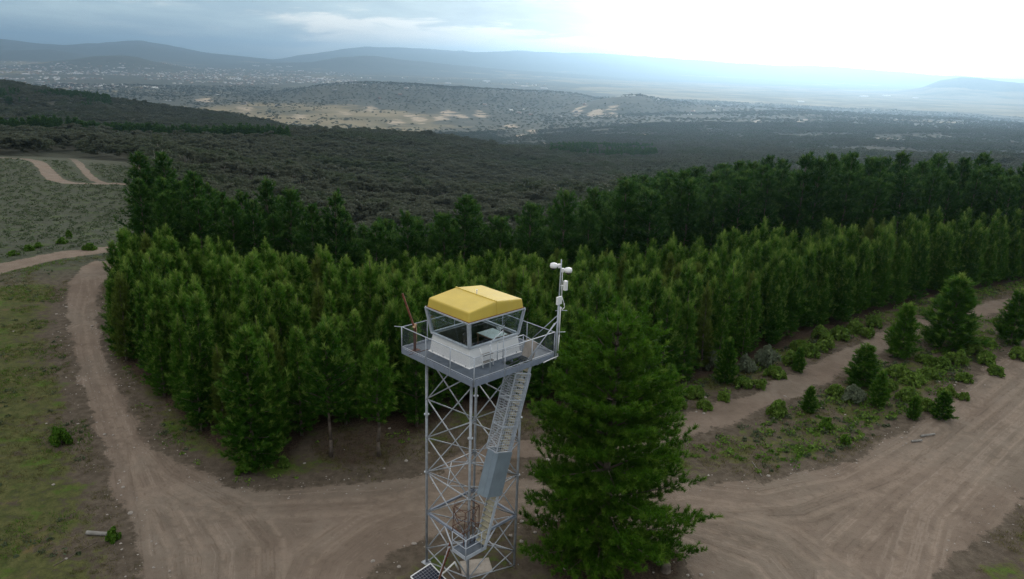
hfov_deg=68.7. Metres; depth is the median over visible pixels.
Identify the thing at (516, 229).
tall pine
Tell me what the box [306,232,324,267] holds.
tall pine
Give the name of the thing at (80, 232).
heath
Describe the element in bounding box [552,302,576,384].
young pine
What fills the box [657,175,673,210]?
tall pine
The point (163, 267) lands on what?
young pine
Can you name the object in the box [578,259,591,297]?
young pine
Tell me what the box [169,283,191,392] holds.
young pine
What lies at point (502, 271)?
young pine
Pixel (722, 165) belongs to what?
tall pine
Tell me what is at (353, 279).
young pine
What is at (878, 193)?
tall pine
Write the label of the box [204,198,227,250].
tall pine
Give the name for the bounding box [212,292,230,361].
young pine
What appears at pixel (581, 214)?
tall pine
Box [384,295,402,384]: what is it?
young pine
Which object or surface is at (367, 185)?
gum tree
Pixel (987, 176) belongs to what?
tall pine
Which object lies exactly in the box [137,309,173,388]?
young pine
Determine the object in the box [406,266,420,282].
young pine
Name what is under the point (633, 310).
young pine
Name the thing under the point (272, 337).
young pine
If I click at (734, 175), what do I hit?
tall pine
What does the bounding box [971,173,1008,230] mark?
tall pine
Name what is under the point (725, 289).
young pine
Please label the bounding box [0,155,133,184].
slope road
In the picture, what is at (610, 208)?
tall pine
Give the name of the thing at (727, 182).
tall pine
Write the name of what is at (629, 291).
young pine
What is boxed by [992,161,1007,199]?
tall pine
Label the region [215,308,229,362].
young pine
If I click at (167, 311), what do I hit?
young pine
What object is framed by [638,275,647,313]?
young pine
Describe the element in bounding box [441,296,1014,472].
forest track
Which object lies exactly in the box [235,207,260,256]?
tall pine
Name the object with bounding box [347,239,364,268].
tall pine
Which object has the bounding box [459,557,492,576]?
concrete footing
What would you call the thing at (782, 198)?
tall pine
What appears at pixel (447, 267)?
young pine
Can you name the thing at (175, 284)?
young pine
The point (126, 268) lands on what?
young pine
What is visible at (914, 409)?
young pine
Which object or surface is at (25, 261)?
side road
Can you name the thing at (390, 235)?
tall pine
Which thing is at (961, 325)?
young pine
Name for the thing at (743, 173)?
tall pine
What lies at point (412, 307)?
young pine
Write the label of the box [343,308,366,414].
young pine
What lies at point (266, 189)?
tall pine
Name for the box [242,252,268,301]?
young pine
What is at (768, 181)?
tall pine
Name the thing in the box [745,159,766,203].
tall pine
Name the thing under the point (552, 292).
young pine
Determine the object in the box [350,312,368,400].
young pine
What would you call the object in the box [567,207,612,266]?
tall pine
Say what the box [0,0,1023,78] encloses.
sky
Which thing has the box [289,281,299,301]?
young pine
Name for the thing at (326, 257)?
young pine
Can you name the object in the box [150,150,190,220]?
tall pine
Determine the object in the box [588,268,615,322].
young pine
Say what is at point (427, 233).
tall pine
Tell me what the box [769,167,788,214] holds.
tall pine
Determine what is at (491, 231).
tall pine
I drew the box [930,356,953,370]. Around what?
shrub
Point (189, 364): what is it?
young pine
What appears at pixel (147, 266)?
young pine
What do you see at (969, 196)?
tall pine
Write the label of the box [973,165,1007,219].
tall pine
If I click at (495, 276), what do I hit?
young pine
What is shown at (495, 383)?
young pine
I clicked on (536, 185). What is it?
gum tree
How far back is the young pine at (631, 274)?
73.37 m
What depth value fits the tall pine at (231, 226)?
84.59 m
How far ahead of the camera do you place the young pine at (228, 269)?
66.17 m
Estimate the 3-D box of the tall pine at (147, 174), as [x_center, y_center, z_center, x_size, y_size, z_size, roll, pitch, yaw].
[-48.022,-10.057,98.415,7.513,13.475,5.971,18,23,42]
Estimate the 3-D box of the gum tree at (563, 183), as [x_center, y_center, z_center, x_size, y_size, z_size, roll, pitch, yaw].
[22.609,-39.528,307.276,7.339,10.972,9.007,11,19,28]
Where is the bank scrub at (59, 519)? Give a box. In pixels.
[0,255,199,557]
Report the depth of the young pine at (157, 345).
58.88 m
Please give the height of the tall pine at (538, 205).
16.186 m
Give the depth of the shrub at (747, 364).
67.95 m
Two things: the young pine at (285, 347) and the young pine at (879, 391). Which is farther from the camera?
the young pine at (879, 391)
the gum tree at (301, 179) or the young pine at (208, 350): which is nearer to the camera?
the young pine at (208, 350)
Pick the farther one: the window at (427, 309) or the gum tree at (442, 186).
the gum tree at (442, 186)
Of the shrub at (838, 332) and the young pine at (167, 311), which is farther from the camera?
the shrub at (838, 332)
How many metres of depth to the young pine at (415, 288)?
60.26 m
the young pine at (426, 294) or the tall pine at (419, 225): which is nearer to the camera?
the young pine at (426, 294)
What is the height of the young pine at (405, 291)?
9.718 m
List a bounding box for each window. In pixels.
[427,309,467,346]
[470,310,522,346]
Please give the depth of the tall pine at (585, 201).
108.21 m
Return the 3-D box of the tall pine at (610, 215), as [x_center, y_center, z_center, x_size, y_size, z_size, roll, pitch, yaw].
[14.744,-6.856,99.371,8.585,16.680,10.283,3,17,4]
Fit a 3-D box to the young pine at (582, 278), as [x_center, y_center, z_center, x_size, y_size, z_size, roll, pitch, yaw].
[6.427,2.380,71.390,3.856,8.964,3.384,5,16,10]
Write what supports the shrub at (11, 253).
on the ground at (42, 500)
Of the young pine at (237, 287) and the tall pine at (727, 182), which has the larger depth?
the tall pine at (727, 182)
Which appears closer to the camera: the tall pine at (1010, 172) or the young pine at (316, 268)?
the young pine at (316, 268)
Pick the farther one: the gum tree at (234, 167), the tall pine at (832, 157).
the gum tree at (234, 167)
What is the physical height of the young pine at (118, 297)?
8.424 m
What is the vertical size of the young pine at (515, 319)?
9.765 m
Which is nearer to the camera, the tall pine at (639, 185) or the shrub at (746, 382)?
the shrub at (746, 382)
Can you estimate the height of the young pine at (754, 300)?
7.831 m
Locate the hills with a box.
[0,98,1023,250]
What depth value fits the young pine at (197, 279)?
66.89 m
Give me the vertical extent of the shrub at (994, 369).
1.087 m
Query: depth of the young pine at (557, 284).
74.90 m
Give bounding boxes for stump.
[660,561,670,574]
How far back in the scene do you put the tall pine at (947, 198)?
101.11 m
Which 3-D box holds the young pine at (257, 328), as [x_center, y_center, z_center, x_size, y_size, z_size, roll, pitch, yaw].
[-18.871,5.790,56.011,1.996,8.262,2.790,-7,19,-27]
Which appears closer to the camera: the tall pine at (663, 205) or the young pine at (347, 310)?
the young pine at (347, 310)
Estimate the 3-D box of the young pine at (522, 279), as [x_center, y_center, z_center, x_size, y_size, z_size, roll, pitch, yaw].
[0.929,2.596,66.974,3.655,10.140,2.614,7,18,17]
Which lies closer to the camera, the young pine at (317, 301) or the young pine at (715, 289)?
the young pine at (317, 301)
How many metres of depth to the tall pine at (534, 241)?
96.41 m
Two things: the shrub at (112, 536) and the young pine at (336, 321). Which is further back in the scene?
the young pine at (336, 321)
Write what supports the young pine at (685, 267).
on the ground at (42, 500)
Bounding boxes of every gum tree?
[150,133,174,152]
[171,147,196,164]
[193,152,208,162]
[198,151,216,163]
[208,155,225,162]
[211,161,230,169]
[228,161,251,174]
[244,166,258,179]
[253,162,273,174]
[253,165,273,176]
[263,168,278,177]
[279,163,303,183]
[282,159,298,169]
[291,173,309,182]
[297,175,307,183]
[310,167,328,179]
[329,176,342,182]
[343,180,358,187]
[352,181,367,192]
[356,174,366,182]
[362,174,381,191]
[363,182,380,192]
[369,179,387,183]
[371,181,391,192]
[372,182,388,188]
[381,183,395,193]
[395,180,413,192]
[398,184,413,192]
[409,185,420,194]
[412,175,426,184]
[416,185,435,194]
[431,180,452,204]
[447,182,460,209]
[463,186,483,193]
[486,186,501,194]
[513,178,532,189]
[527,182,542,190]
[556,180,574,186]
[562,177,573,186]
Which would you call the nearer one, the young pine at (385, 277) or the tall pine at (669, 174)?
the young pine at (385, 277)
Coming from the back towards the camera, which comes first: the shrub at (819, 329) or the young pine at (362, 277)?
the shrub at (819, 329)
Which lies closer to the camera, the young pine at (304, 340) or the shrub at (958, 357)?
the young pine at (304, 340)
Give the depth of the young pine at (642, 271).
72.39 m
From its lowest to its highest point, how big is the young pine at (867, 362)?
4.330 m
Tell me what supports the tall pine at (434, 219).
on the ground at (42, 500)
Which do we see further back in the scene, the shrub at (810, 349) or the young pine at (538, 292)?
the shrub at (810, 349)
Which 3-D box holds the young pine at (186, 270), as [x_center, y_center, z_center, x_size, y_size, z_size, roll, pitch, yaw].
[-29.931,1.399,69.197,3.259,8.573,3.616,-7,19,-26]
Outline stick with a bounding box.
[53,542,96,565]
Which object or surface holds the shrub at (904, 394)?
on the ground at (42, 500)
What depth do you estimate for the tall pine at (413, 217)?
99.38 m
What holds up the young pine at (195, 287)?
on the ground at (42, 500)
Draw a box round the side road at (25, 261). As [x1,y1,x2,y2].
[0,246,108,272]
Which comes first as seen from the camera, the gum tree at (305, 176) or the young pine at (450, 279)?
the young pine at (450, 279)
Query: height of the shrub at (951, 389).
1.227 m
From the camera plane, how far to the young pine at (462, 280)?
67.64 m
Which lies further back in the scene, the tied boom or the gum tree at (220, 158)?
the gum tree at (220, 158)
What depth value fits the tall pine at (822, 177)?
97.14 m
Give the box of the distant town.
[0,61,878,116]
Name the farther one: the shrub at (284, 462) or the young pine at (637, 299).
the young pine at (637, 299)
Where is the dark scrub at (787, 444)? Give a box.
[710,281,1022,468]
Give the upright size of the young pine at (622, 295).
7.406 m
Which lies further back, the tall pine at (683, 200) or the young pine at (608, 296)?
the tall pine at (683, 200)
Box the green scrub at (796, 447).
[650,275,1023,472]
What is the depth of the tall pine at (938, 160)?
110.76 m
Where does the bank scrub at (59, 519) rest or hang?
on the ground at (42, 500)
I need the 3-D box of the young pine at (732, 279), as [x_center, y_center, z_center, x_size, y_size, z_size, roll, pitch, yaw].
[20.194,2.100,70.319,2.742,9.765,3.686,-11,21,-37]
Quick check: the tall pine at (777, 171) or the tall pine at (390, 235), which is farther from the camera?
the tall pine at (777, 171)
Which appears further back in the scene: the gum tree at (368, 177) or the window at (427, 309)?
the gum tree at (368, 177)
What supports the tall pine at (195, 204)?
on the ground at (42, 500)
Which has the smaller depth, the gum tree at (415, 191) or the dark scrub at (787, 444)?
the dark scrub at (787, 444)
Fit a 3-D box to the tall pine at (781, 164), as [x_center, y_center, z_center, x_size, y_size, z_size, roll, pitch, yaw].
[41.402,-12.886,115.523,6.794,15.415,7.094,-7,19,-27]
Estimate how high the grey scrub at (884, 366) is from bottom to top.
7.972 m
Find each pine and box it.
[103,259,141,343]
[103,277,125,351]
[106,271,138,360]
[110,150,156,242]
[118,176,157,250]
[121,289,144,361]
[127,162,154,231]
[131,280,150,365]
[135,176,185,236]
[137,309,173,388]
[140,270,165,354]
[141,253,159,308]
[141,272,148,336]
[141,323,175,396]
[142,294,170,383]
[144,189,188,261]
[146,176,189,255]
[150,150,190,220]
[155,295,178,380]
[157,252,170,297]
[160,268,187,374]
[160,274,176,346]
[161,278,169,303]
[164,311,188,411]
[167,180,202,245]
[168,273,216,364]
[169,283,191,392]
[172,291,226,424]
[172,329,219,430]
[175,197,220,255]
[177,170,225,256]
[177,316,220,390]
[180,260,192,297]
[183,333,213,411]
[190,186,224,247]
[190,272,202,284]
[201,181,231,216]
[203,260,227,324]
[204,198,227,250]
[204,314,227,398]
[204,344,230,430]
[208,286,220,332]
[210,190,235,222]
[210,324,291,472]
[211,197,258,257]
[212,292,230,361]
[214,192,234,245]
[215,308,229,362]
[216,254,236,312]
[217,255,231,312]
[220,189,257,257]
[221,313,232,367]
[225,300,253,358]
[225,313,240,385]
[227,263,246,319]
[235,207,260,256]
[236,174,289,257]
[238,274,289,356]
[240,293,263,325]
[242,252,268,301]
[244,249,267,291]
[251,315,263,365]
[257,213,294,260]
[260,286,280,348]
[262,269,273,294]
[262,307,285,365]
[265,187,311,261]
[267,326,292,417]
[269,270,276,288]
[269,280,293,362]
[273,263,294,306]
[274,265,290,283]
[275,195,294,240]
[280,281,296,338]
[281,337,291,409]
[284,331,322,421]
[287,295,310,346]
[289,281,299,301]
[291,255,315,313]
[295,285,312,329]
[297,314,359,456]
[299,282,313,322]
[299,305,314,367]
[306,188,357,269]
[306,218,337,264]
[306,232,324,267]
[307,253,324,296]
[309,278,325,353]
[312,274,321,303]
[313,314,352,416]
[316,262,341,309]
[319,290,347,341]
[320,244,337,286]
[326,278,345,321]
[326,319,361,424]
[331,313,349,381]
[333,205,370,268]
[337,253,352,303]
[338,314,347,348]
[341,266,371,337]
[342,294,355,337]
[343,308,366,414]
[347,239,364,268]
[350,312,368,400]
[353,337,401,456]
[356,225,372,258]
[356,283,369,331]
[357,301,368,355]
[358,272,368,291]
[361,216,401,271]
[362,256,381,323]
[362,292,384,346]
[367,315,399,417]
[373,277,390,337]
[374,269,405,338]
[376,271,389,299]
[377,300,403,401]
[380,259,390,276]
[383,285,429,413]
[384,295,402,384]
[387,216,430,262]
[387,228,398,255]
[387,266,401,289]
[397,312,435,415]
[398,270,423,339]
[398,277,412,307]
[398,278,417,329]
[406,215,427,259]
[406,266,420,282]
[408,261,423,288]
[416,284,440,390]
[423,319,450,412]
[425,223,439,256]
[426,210,455,268]
[428,270,441,291]
[429,266,450,327]
[429,291,446,387]
[433,192,488,267]
[441,319,474,398]
[442,261,455,290]
[444,268,456,290]
[448,377,463,409]
[449,217,467,261]
[453,198,495,267]
[453,265,468,285]
[455,269,468,287]
[456,275,482,399]
[468,270,476,284]
[471,214,517,277]
[474,317,507,400]
[476,276,488,285]
[477,384,491,395]
[484,216,520,269]
[490,267,499,288]
[491,290,514,389]
[494,279,502,291]
[498,272,506,292]
[499,260,509,280]
[499,313,514,383]
[501,224,518,252]
[503,270,509,292]
[504,278,555,400]
[506,268,517,294]
[507,283,541,392]
[511,271,527,296]
[512,200,544,253]
[512,215,524,245]
[514,220,547,261]
[514,266,528,313]
[516,206,546,261]
[516,292,723,578]
[521,266,530,280]
[528,272,542,303]
[529,315,556,401]
[531,254,550,293]
[533,280,544,313]
[535,266,548,302]
[535,306,550,393]
[537,289,553,341]
[539,188,595,276]
[541,204,565,261]
[545,227,575,257]
[547,295,565,389]
[547,300,578,402]
[549,285,556,319]
[552,280,577,339]
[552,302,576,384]
[554,274,562,303]
[557,273,575,304]
[567,204,602,265]
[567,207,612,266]
[567,299,584,381]
[570,185,608,257]
[570,231,598,263]
[571,273,580,302]
[572,198,587,233]
[573,270,587,304]
[573,281,588,313]
[575,259,590,292]
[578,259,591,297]
[581,273,608,349]
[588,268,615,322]
[593,178,639,259]
[594,175,646,269]
[596,205,612,253]
[598,190,621,255]
[601,279,615,331]
[602,190,612,202]
[603,297,635,392]
[604,272,615,309]
[615,188,669,261]
[616,287,626,310]
[619,307,638,383]
[620,184,649,246]
[621,187,664,254]
[622,279,636,304]
[623,267,635,291]
[627,264,654,298]
[627,277,653,368]
[630,324,646,380]
[635,183,647,199]
[638,173,649,185]
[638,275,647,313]
[642,246,658,295]
[642,268,666,364]
[642,319,654,371]
[643,176,660,189]
[646,285,693,387]
[651,274,668,315]
[654,181,681,241]
[656,169,677,189]
[657,167,706,250]
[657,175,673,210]
[657,292,693,383]
[658,193,669,238]
[659,177,710,258]
[667,279,677,330]
[668,299,702,382]
[672,279,698,359]
[675,257,692,289]
[678,263,699,365]
[679,191,707,244]
[685,273,708,353]
[686,166,706,192]
[686,176,710,242]
[688,181,728,252]
[691,280,718,370]
[692,197,725,254]
[698,275,721,356]
[699,169,724,210]
[702,261,717,304]
[707,168,728,193]
[708,175,761,247]
[708,304,732,365]
[712,336,739,383]
[713,282,731,344]
[714,162,734,178]
[716,166,733,190]
[716,263,743,345]
[717,191,735,234]
[722,172,738,192]
[724,172,740,208]
[726,182,753,238]
[729,158,745,172]
[731,168,756,221]
[731,285,746,351]
[734,278,764,352]
[734,303,752,358]
[735,163,777,233]
[739,162,748,177]
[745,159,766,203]
[747,172,783,235]
[752,166,783,223]
[761,153,777,172]
[765,177,810,250]
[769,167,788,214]
[773,150,821,245]
[775,155,792,193]
[778,159,791,175]
[784,156,841,242]
[791,346,806,372]
[799,385,819,413]
[802,156,819,205]
[812,163,849,235]
[813,161,850,212]
[814,170,865,232]
[815,150,841,214]
[826,151,872,229]
[837,153,854,164]
[840,342,883,387]
[844,176,898,236]
[847,174,870,225]
[848,155,875,218]
[856,170,896,236]
[860,158,904,220]
[862,155,887,174]
[867,170,904,225]
[867,370,892,408]
[878,170,936,237]
[881,300,925,359]
[882,155,892,169]
[885,149,916,219]
[897,167,944,234]
[898,179,925,224]
[903,395,924,420]
[905,161,930,198]
[912,158,933,177]
[912,167,950,224]
[918,272,994,352]
[926,151,954,199]
[928,152,949,168]
[928,179,965,241]
[928,390,958,420]
[939,160,963,229]
[944,168,996,243]
[946,156,974,220]
[949,163,994,241]
[958,149,997,208]
[968,181,1023,253]
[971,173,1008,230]
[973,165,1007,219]
[984,175,1017,223]
[988,287,1023,345]
[991,174,1023,256]
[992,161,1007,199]
[1004,167,1017,182]
[1013,163,1023,202]
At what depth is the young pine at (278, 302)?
60.31 m
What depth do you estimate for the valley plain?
4731.71 m
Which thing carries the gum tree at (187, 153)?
on the hills
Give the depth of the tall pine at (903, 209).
99.72 m
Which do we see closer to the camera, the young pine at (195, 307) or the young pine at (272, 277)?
the young pine at (195, 307)
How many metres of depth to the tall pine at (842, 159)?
117.52 m
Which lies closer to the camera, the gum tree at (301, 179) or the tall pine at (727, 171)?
the tall pine at (727, 171)
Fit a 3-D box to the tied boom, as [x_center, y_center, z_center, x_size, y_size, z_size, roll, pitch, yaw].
[-4.839,1.604,36.895,1.200,2.958,0.788,-14,23,-43]
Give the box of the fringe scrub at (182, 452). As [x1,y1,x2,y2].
[108,348,540,485]
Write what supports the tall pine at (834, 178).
on the ground at (42, 500)
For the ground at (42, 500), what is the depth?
52.97 m
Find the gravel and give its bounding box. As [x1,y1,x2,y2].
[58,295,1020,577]
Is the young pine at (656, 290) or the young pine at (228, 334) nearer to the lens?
the young pine at (228, 334)
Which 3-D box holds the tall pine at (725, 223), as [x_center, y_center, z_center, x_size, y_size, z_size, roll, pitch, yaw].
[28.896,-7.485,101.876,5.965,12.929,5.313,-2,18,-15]
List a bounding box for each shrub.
[6,250,19,256]
[23,244,34,251]
[33,242,43,247]
[48,425,73,447]
[55,237,68,243]
[65,229,72,237]
[81,242,97,250]
[104,526,121,544]
[233,456,258,475]
[277,457,290,468]
[669,396,687,409]
[683,385,704,399]
[696,399,713,411]
[702,350,718,370]
[717,390,729,402]
[732,374,753,388]
[737,352,757,372]
[752,344,781,367]
[752,378,766,390]
[762,364,786,379]
[765,399,787,417]
[782,350,796,365]
[789,339,805,349]
[796,342,820,358]
[811,324,828,338]
[816,332,834,352]
[818,416,834,430]
[824,383,844,396]
[829,325,850,341]
[840,384,866,402]
[840,434,851,445]
[846,318,862,334]
[858,327,874,338]
[865,315,882,328]
[885,363,906,378]
[887,378,898,390]
[894,385,916,402]
[899,369,926,387]
[914,353,933,365]
[916,366,939,380]
[919,397,935,412]
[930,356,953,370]
[937,384,956,397]
[944,349,969,365]
[954,372,974,383]
[955,392,970,401]
[965,340,983,355]
[976,349,996,366]
[978,336,998,347]
[987,364,1005,377]
[1008,346,1023,361]
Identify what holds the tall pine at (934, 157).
on the ground at (42, 500)
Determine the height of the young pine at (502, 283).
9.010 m
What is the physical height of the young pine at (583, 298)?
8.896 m
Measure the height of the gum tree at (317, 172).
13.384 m
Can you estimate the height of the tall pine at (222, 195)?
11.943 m
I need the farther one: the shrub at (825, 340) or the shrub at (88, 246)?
the shrub at (88, 246)
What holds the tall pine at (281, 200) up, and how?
on the ground at (42, 500)
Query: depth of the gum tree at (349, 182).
300.93 m
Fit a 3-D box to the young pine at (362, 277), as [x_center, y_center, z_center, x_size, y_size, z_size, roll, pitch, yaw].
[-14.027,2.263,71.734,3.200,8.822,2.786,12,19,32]
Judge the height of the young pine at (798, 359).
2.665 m
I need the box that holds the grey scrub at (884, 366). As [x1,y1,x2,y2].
[680,276,1023,471]
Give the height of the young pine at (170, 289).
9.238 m
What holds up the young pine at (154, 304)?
on the ground at (42, 500)
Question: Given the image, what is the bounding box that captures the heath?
[0,158,140,273]
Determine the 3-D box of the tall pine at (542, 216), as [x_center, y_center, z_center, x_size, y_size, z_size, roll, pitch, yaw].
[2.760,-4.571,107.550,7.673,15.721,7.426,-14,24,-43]
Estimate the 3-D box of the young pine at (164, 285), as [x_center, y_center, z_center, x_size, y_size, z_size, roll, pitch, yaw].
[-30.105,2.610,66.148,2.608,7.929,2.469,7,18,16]
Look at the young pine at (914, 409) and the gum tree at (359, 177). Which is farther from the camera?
the gum tree at (359, 177)
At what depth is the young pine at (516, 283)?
66.93 m
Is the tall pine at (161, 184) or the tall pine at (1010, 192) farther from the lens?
the tall pine at (1010, 192)
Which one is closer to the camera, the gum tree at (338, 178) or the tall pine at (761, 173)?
the tall pine at (761, 173)
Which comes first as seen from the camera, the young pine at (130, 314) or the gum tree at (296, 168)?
the young pine at (130, 314)
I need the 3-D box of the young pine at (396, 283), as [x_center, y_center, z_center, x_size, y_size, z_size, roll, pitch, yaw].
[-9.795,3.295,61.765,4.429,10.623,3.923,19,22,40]
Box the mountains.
[0,39,1023,101]
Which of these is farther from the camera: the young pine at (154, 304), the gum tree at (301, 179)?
the gum tree at (301, 179)
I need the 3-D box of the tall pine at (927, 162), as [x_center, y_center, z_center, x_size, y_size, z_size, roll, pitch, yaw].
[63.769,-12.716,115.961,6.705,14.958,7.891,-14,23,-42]
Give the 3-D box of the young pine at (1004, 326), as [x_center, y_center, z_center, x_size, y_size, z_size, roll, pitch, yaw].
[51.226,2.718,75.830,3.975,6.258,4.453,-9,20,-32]
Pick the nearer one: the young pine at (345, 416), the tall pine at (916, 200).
the young pine at (345, 416)
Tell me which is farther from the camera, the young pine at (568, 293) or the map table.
the young pine at (568, 293)
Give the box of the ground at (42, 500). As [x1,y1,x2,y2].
[0,228,1023,578]
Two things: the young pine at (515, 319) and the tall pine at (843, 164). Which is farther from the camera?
the tall pine at (843, 164)
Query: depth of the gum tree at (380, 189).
297.94 m
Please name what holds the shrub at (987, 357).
on the ground at (42, 500)
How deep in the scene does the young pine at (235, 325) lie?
56.08 m
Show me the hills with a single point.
(104, 158)
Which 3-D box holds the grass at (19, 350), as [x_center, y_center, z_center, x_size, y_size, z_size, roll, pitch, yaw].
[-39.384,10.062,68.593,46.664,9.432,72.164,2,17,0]
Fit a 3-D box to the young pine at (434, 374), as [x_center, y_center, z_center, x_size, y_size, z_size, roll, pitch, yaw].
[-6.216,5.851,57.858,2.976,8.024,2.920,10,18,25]
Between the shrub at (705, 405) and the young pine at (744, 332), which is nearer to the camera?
the shrub at (705, 405)
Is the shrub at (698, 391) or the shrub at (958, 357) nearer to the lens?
the shrub at (698, 391)
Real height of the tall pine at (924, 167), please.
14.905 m
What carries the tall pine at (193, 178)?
on the ground at (42, 500)
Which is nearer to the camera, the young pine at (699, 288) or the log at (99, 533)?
the log at (99, 533)
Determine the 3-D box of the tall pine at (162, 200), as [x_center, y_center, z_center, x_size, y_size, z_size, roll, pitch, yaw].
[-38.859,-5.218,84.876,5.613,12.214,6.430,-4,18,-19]
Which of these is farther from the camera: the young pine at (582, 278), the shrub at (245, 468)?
the young pine at (582, 278)
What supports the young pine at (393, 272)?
on the ground at (42, 500)
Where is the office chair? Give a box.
[462,332,474,345]
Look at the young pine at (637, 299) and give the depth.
63.07 m
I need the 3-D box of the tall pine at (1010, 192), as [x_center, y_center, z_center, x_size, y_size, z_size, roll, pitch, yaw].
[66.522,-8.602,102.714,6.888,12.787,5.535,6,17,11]
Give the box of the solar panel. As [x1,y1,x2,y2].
[410,561,458,578]
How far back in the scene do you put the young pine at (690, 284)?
66.10 m
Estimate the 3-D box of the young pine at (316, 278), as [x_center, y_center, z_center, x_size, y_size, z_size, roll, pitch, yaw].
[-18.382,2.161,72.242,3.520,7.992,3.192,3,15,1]
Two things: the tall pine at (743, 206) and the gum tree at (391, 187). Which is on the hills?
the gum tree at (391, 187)
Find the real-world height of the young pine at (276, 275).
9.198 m
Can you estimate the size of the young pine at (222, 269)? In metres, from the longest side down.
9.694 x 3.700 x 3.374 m
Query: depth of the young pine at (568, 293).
63.54 m
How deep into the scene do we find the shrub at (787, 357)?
69.67 m
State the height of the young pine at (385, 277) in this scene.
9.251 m
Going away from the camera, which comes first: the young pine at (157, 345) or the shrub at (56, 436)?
the shrub at (56, 436)
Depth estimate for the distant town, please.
7880.76 m
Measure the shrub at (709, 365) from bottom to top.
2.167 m
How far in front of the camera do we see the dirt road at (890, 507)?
46.90 m
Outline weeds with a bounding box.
[0,258,207,559]
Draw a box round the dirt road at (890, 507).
[64,259,1023,578]
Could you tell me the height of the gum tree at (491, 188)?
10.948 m
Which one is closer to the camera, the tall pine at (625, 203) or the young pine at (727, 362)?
the young pine at (727, 362)
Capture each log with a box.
[85,530,106,535]
[920,433,934,436]
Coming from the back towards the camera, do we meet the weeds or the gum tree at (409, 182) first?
the gum tree at (409, 182)
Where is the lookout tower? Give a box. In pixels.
[394,285,555,578]
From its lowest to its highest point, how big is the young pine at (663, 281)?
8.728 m
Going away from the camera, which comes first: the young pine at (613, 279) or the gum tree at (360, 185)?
the young pine at (613, 279)
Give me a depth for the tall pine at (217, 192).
101.82 m
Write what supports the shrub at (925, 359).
on the ground at (42, 500)
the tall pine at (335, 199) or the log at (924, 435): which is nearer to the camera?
the log at (924, 435)
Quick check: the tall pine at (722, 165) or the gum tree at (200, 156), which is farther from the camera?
the gum tree at (200, 156)
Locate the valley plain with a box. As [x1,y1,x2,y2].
[0,62,1023,132]
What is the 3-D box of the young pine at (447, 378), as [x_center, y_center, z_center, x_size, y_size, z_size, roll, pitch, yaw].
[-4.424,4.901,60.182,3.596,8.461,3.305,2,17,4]
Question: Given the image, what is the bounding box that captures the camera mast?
[527,259,571,362]
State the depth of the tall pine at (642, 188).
97.87 m
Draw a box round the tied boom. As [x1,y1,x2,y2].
[402,293,427,354]
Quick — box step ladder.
[479,345,493,367]
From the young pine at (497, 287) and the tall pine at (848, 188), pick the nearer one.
the young pine at (497, 287)
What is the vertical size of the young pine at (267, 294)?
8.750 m
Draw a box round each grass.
[0,254,210,578]
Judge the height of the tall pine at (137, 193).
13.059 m
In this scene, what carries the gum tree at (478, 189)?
on the hills
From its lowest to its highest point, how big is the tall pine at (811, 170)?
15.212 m
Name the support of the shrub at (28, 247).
on the ground at (42, 500)
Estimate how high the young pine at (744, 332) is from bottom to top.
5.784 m
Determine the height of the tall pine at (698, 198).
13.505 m
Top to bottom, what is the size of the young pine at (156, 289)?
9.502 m
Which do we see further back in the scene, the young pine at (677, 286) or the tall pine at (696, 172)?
the tall pine at (696, 172)
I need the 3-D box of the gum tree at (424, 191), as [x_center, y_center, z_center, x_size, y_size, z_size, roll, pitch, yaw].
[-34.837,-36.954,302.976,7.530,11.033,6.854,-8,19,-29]
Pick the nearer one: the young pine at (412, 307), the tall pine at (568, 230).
the young pine at (412, 307)
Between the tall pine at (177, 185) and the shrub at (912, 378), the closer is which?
the shrub at (912, 378)
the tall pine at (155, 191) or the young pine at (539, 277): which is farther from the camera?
the tall pine at (155, 191)
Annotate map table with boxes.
[476,328,508,344]
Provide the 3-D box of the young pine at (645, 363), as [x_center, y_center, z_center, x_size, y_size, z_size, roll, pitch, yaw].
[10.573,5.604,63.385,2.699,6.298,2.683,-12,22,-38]
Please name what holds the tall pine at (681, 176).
on the ground at (42, 500)

